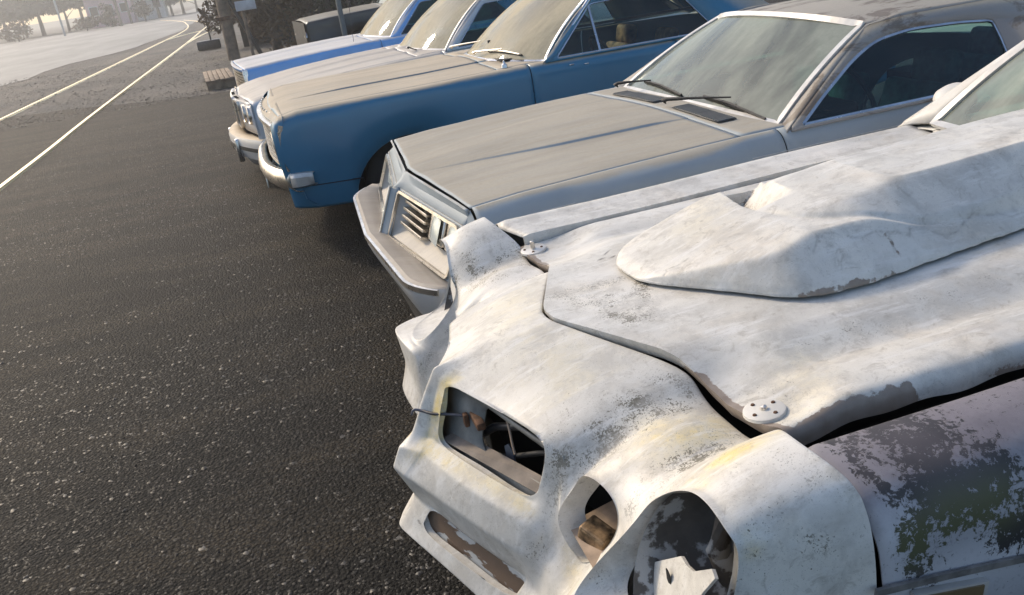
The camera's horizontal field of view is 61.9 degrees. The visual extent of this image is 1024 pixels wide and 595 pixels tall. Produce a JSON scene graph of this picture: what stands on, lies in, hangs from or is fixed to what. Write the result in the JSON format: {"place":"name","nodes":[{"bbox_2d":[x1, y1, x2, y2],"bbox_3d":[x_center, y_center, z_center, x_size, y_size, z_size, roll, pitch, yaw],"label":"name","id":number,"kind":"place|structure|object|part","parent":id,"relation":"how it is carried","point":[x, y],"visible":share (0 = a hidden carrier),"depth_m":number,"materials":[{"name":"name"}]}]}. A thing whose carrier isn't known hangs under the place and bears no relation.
{"place":"outdoors","nodes":[
{"label":"outdoors","id":0,"kind":"place"},
{"bbox_2d":[0,0,191,27],"label":"sky","id":1,"kind":"structure","parent":0,"point":[75,13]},
{"bbox_2d":[0,4,212,85],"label":"road","id":2,"kind":"structure","parent":0,"point":[22,60],"depth_m":54.33,"materials":[{"name":"grey asphalt"}]},
{"bbox_2d":[53,0,65,35],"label":"street lamp","id":3,"kind":"object","parent":2,"relation":"on","point":[59,17],"visible":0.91,"depth_m":89.46,"materials":[{"name":"grey metal"}]},
{"bbox_2d":[0,20,188,120],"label":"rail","id":4,"kind":"object","parent":2,"relation":"on","point":[40,100],"visible":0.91,"depth_m":23.39,"materials":[{"name":"paint"}]},
{"bbox_2d":[0,20,205,190],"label":"rail","id":5,"kind":"object","parent":2,"relation":"on","point":[16,175],"visible":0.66,"depth_m":13.88,"materials":[{"name":"paint"}]},
{"bbox_2d":[113,0,122,25],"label":"utility pole","id":6,"kind":"object","parent":2,"relation":"on","point":[118,13],"visible":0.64,"depth_m":97.85,"materials":[{"name":"grey wood"}]},
{"bbox_2d":[124,0,132,23],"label":"utility pole","id":7,"kind":"object","parent":2,"relation":"on","point":[128,11],"visible":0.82,"depth_m":103.39,"materials":[{"name":"grey wood"}]},
{"bbox_2d":[82,0,137,28],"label":"house","id":8,"kind":"structure","parent":0,"point":[91,7],"depth_m":108.94,"materials":[{"name":"grey"}]},
{"bbox_2d":[88,6,99,16],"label":"window","id":9,"kind":"structure","parent":8,"relation":"in","point":[94,11],"depth_m":108.39,"materials":[{"name":"grey glass"}]},
{"bbox_2d":[118,2,128,12],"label":"window","id":10,"kind":"structure","parent":8,"relation":"in","point":[122,6],"depth_m":109.19,"materials":[{"name":"grey glass"}]},
{"bbox_2d":[0,0,293,117],"bbox_3d":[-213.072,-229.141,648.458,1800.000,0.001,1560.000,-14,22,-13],"label":"ground","id":11,"kind":"structure","parent":0,"point":[165,49],"depth_m":25.10,"materials":[{"name":"grey asphalt"}]},
{"bbox_2d":[0,7,15,27],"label":"tree","id":12,"kind":"object","parent":11,"relation":"on","point":[6,17],"visible":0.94,"depth_m":108.20,"materials":[{"name":"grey plant"}]},
{"bbox_2d":[0,0,27,40],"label":"tree","id":13,"kind":"object","parent":11,"relation":"on","point":[5,5],"visible":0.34,"depth_m":110.19,"materials":[{"name":"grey plant"}]},
{"bbox_2d":[0,19,32,41],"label":"bush","id":14,"kind":"object","parent":11,"relation":"on","point":[22,30],"visible":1,"depth_m":95.31,"materials":[{"name":"brown plant"}]},
{"bbox_2d":[2,0,45,37],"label":"tree","id":15,"kind":"object","parent":11,"relation":"on","point":[27,17],"visible":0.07,"depth_m":114.27,"materials":[{"name":"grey plant"}]},
{"bbox_2d":[8,0,59,35],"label":"tree","id":16,"kind":"object","parent":11,"relation":"on","point":[37,8],"visible":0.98,"depth_m":108.48,"materials":[{"name":"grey plant"}]},
{"bbox_2d":[45,0,80,31],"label":"tree","id":17,"kind":"object","parent":11,"relation":"on","point":[63,6],"visible":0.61,"depth_m":113.07,"materials":[{"name":"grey plant"}]},
{"bbox_2d":[70,0,86,28],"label":"tree","id":18,"kind":"object","parent":11,"relation":"on","point":[79,8],"visible":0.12,"depth_m":117.35,"materials":[{"name":"grey plant"}]},
{"bbox_2d":[70,15,109,30],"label":"bush","id":19,"kind":"object","parent":11,"relation":"on","point":[84,23],"visible":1,"depth_m":98.88,"materials":[{"name":"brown plant"}]},
{"bbox_2d":[97,3,119,26],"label":"bush","id":20,"kind":"object","parent":11,"relation":"on","point":[110,14],"visible":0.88,"depth_m":101.04,"materials":[{"name":"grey plant"}]},
{"bbox_2d":[0,43,246,130],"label":"track ballast","id":21,"kind":"structure","parent":11,"relation":"on","point":[157,70],"depth_m":19.95,"materials":[{"name":"grey gravel"}]},
{"bbox_2d":[129,0,153,21],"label":"bush","id":22,"kind":"object","parent":11,"relation":"on","point":[143,10],"visible":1,"depth_m":102.48,"materials":[{"name":"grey plant"}]},
{"bbox_2d":[133,0,169,20],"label":"house","id":23,"kind":"structure","parent":11,"relation":"on","point":[163,8],"depth_m":113.11,"materials":[{"name":"grey"}]},
{"bbox_2d":[151,0,161,8],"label":"window","id":24,"kind":"structure","parent":23,"relation":"in","point":[153,2],"depth_m":112.85,"materials":[{"name":"grey glass"}]},
{"bbox_2d":[155,0,161,17],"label":"tree","id":25,"kind":"object","parent":11,"relation":"on","point":[158,12],"visible":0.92,"depth_m":113.19,"materials":[{"name":"grey plant"}]},
{"bbox_2d":[164,0,178,15],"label":"tree","id":26,"kind":"object","parent":11,"relation":"on","point":[169,3],"visible":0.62,"depth_m":116.95,"materials":[{"name":"grey plant"}]},
{"bbox_2d":[178,0,185,13],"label":"tree","id":27,"kind":"object","parent":11,"relation":"on","point":[182,8],"visible":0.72,"depth_m":120.97,"materials":[{"name":"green plant"}]},
{"bbox_2d":[184,0,197,11],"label":"tree","id":28,"kind":"object","parent":11,"relation":"on","point":[195,3],"visible":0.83,"depth_m":114.33,"materials":[{"name":"grey plant"}]},
{"bbox_2d":[166,27,216,40],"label":"rail","id":29,"kind":"object","parent":11,"relation":"on","point":[185,34],"visible":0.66,"depth_m":45.62,"materials":[{"name":"paint"}]},
{"bbox_2d":[187,28,219,43],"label":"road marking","id":30,"kind":"object","parent":11,"relation":"on","point":[198,37],"visible":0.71,"depth_m":40.13,"materials":[{"name":"paint"}]},
{"bbox_2d":[196,26,221,50],"bbox_3d":[-10.689,-9.163,29.894,0.800,0.890,0.500,-14,22,-13],"label":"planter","id":31,"kind":"object","parent":11,"relation":"on","point":[209,44],"visible":0.91,"depth_m":29.79,"materials":[{"name":"metal"}]},
{"bbox_2d":[203,68,235,90],"bbox_3d":[-6.150,-4.589,17.902,0.552,0.190,2.697,-15,23,-16],"label":"timber pallet","id":32,"kind":"object","parent":11,"relation":"on","point":[221,78],"visible":1,"depth_m":16.90,"materials":[{"name":"brown wood"}]},
{"bbox_2d":[197,0,263,38],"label":"shrub","id":33,"kind":"object","parent":11,"relation":"on","point":[206,17],"visible":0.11,"depth_m":27.72,"materials":[{"name":"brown plant"}]},
{"bbox_2d":[215,0,262,60],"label":"utility pole","id":34,"kind":"object","parent":11,"relation":"on","point":[224,18],"visible":0.87,"depth_m":23.39,"materials":[{"name":"brown wood"}]},
{"bbox_2d":[234,0,255,55],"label":"sign","id":35,"kind":"object","parent":11,"relation":"on","point":[241,6],"visible":0.92,"depth_m":22.26,"materials":[{"name":"grey metal"}]},
{"bbox_2d":[229,0,315,50],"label":"shrub","id":36,"kind":"object","parent":11,"relation":"on","point":[268,21],"visible":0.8,"depth_m":23.91,"materials":[{"name":"green plant"}]},
{"bbox_2d":[239,0,367,46],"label":"board fence","id":37,"kind":"object","parent":11,"relation":"on","point":[245,39],"visible":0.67,"depth_m":28.57,"materials":[{"name":"wood"}]},
{"bbox_2d":[279,0,356,44],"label":"shrub","id":38,"kind":"object","parent":11,"relation":"on","point":[326,5],"visible":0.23,"depth_m":25.46,"materials":[{"name":"green plant"}]},
{"bbox_2d":[351,0,372,5],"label":"shrub","id":39,"kind":"object","parent":11,"relation":"on","point":[364,1],"visible":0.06,"depth_m":24.59,"materials":[{"name":"green plant"}]},
{"bbox_2d":[0,110,459,594],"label":"loose gravel","id":40,"kind":"structure","parent":0,"point":[419,573],"depth_m":4.24,"materials":[{"name":"grey gravel"}]},
{"bbox_2d":[0,0,790,594],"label":"car park","id":41,"kind":"structure","parent":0,"point":[38,282],"depth_m":4.34,"materials":[{"name":"grey asphalt"}]},
{"bbox_2d":[0,293,487,594],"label":"asphalt grit","id":42,"kind":"object","parent":41,"relation":"on","point":[203,572],"visible":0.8,"depth_m":3.35,"materials":[{"name":"grey asphalt"}]},
{"bbox_2d":[230,0,436,98],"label":"sedan","id":43,"kind":"object","parent":41,"relation":"on","point":[390,22],"visible":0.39,"depth_m":10.35,"materials":[{"name":"paint"}]},
{"bbox_3d":[-0.969,-2.917,10.491,1.194,0.692,0.060,-16,23,-17],"label":"door","id":44,"kind":"part","parent":43,"relation":"part of","materials":[{"name":"blue metal"}]},
{"bbox_3d":[-1.265,-3.993,11.854,1.481,0.365,0.225,-16,23,-17],"label":"side window","id":45,"kind":"part","parent":43,"relation":"part of","materials":[{"name":"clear glass"}]},
{"bbox_3d":[-0.724,-3.540,10.536,1.481,0.365,0.225,-16,23,-17],"label":"side window","id":46,"kind":"part","parent":43,"relation":"part of","materials":[{"name":"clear glass"}]},
{"bbox_2d":[291,0,386,46],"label":"pickup","id":47,"kind":"object","parent":41,"relation":"on","point":[317,27],"visible":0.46,"depth_m":15.14,"materials":[{"name":"black paint"}]},
{"bbox_2d":[335,0,347,35],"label":"post","id":48,"kind":"object","parent":41,"relation":"on","point":[341,17],"depth_m":14.54,"materials":[{"name":"metal"}]},
{"bbox_2d":[228,0,693,164],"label":"sedan","id":49,"kind":"object","parent":41,"relation":"on","point":[439,27],"visible":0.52,"depth_m":8.25,"materials":[{"name":"white paint"}]},
{"bbox_3d":[-0.454,-3.198,9.634,1.450,0.385,0.226,-16,23,-17],"label":"side window","id":50,"kind":"part","parent":49,"relation":"part of","materials":[{"name":"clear glass"}]},
{"bbox_3d":[-0.094,-2.147,8.302,1.094,0.668,0.108,-16,23,-17],"label":"door","id":51,"kind":"part","parent":49,"relation":"part of","materials":[{"name":"white paint"}]},
{"bbox_3d":[0.088,-2.743,8.311,1.450,0.385,0.226,-16,23,-17],"label":"side window","id":52,"kind":"part","parent":49,"relation":"part of","materials":[{"name":"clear glass"}]},
{"bbox_2d":[257,0,768,207],"bbox_3d":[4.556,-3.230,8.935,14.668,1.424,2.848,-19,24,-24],"label":"sedan","id":53,"kind":"object","parent":41,"relation":"on","point":[326,142],"visible":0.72,"depth_m":5.96,"materials":[{"name":"blue paint"}]},
{"bbox_3d":[0.159,-1.986,7.789,1.114,0.724,0.115,-14,22,-13],"label":"door","id":54,"kind":"part","parent":53,"relation":"part of","materials":[{"name":"blue paint"}]},
{"bbox_3d":[0.373,-2.512,7.582,1.259,0.355,0.205,-14,22,-13],"label":"side window","id":55,"kind":"part","parent":53,"relation":"part of","materials":[{"name":"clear glass"}]},
{"bbox_3d":[0.691,-1.411,6.174,1.114,0.724,0.115,-14,22,-13],"label":"door","id":56,"kind":"part","parent":53,"relation":"part of","materials":[{"name":"blue paint"}]},
{"bbox_3d":[0.857,-1.989,6.113,1.259,0.355,0.205,-14,22,-13],"label":"side window","id":57,"kind":"part","parent":53,"relation":"part of","materials":[{"name":"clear glass"}]},
{"bbox_3d":[1.656,-2.544,7.086,0.650,0.440,1.600,-14,22,-13],"label":"rear window","id":58,"kind":"part","parent":53,"relation":"part of","materials":[{"name":"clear glass"}]},
{"bbox_2d":[353,0,1023,316],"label":"coupe","id":59,"kind":"object","parent":41,"relation":"on","point":[732,88],"visible":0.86,"depth_m":3.71,"materials":[{"name":"paint"}]},
{"bbox_3d":[1.740,-0.519,3.681,1.284,0.655,0.119,-14,22,-13],"label":"door","id":60,"kind":"part","parent":59,"relation":"part of","materials":[{"name":"metal"}]},
{"bbox_3d":[1.653,-0.980,3.631,1.129,0.298,0.233,-14,22,-13],"label":"side window","id":61,"kind":"part","parent":59,"relation":"part of","materials":[{"name":"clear glass"}]},
{"bbox_2d":[393,40,1023,594],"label":"sports coupe","id":62,"kind":"object","parent":41,"relation":"on","point":[797,372],"visible":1,"depth_m":1.84,"materials":[{"name":"white paint"}]},
{"bbox_3d":[2.037,-0.465,3.427,1.064,0.663,0.259,-14,22,-13],"label":"door","id":63,"kind":"part","parent":62,"relation":"part of","materials":[{"name":"white paint"}]}
]}

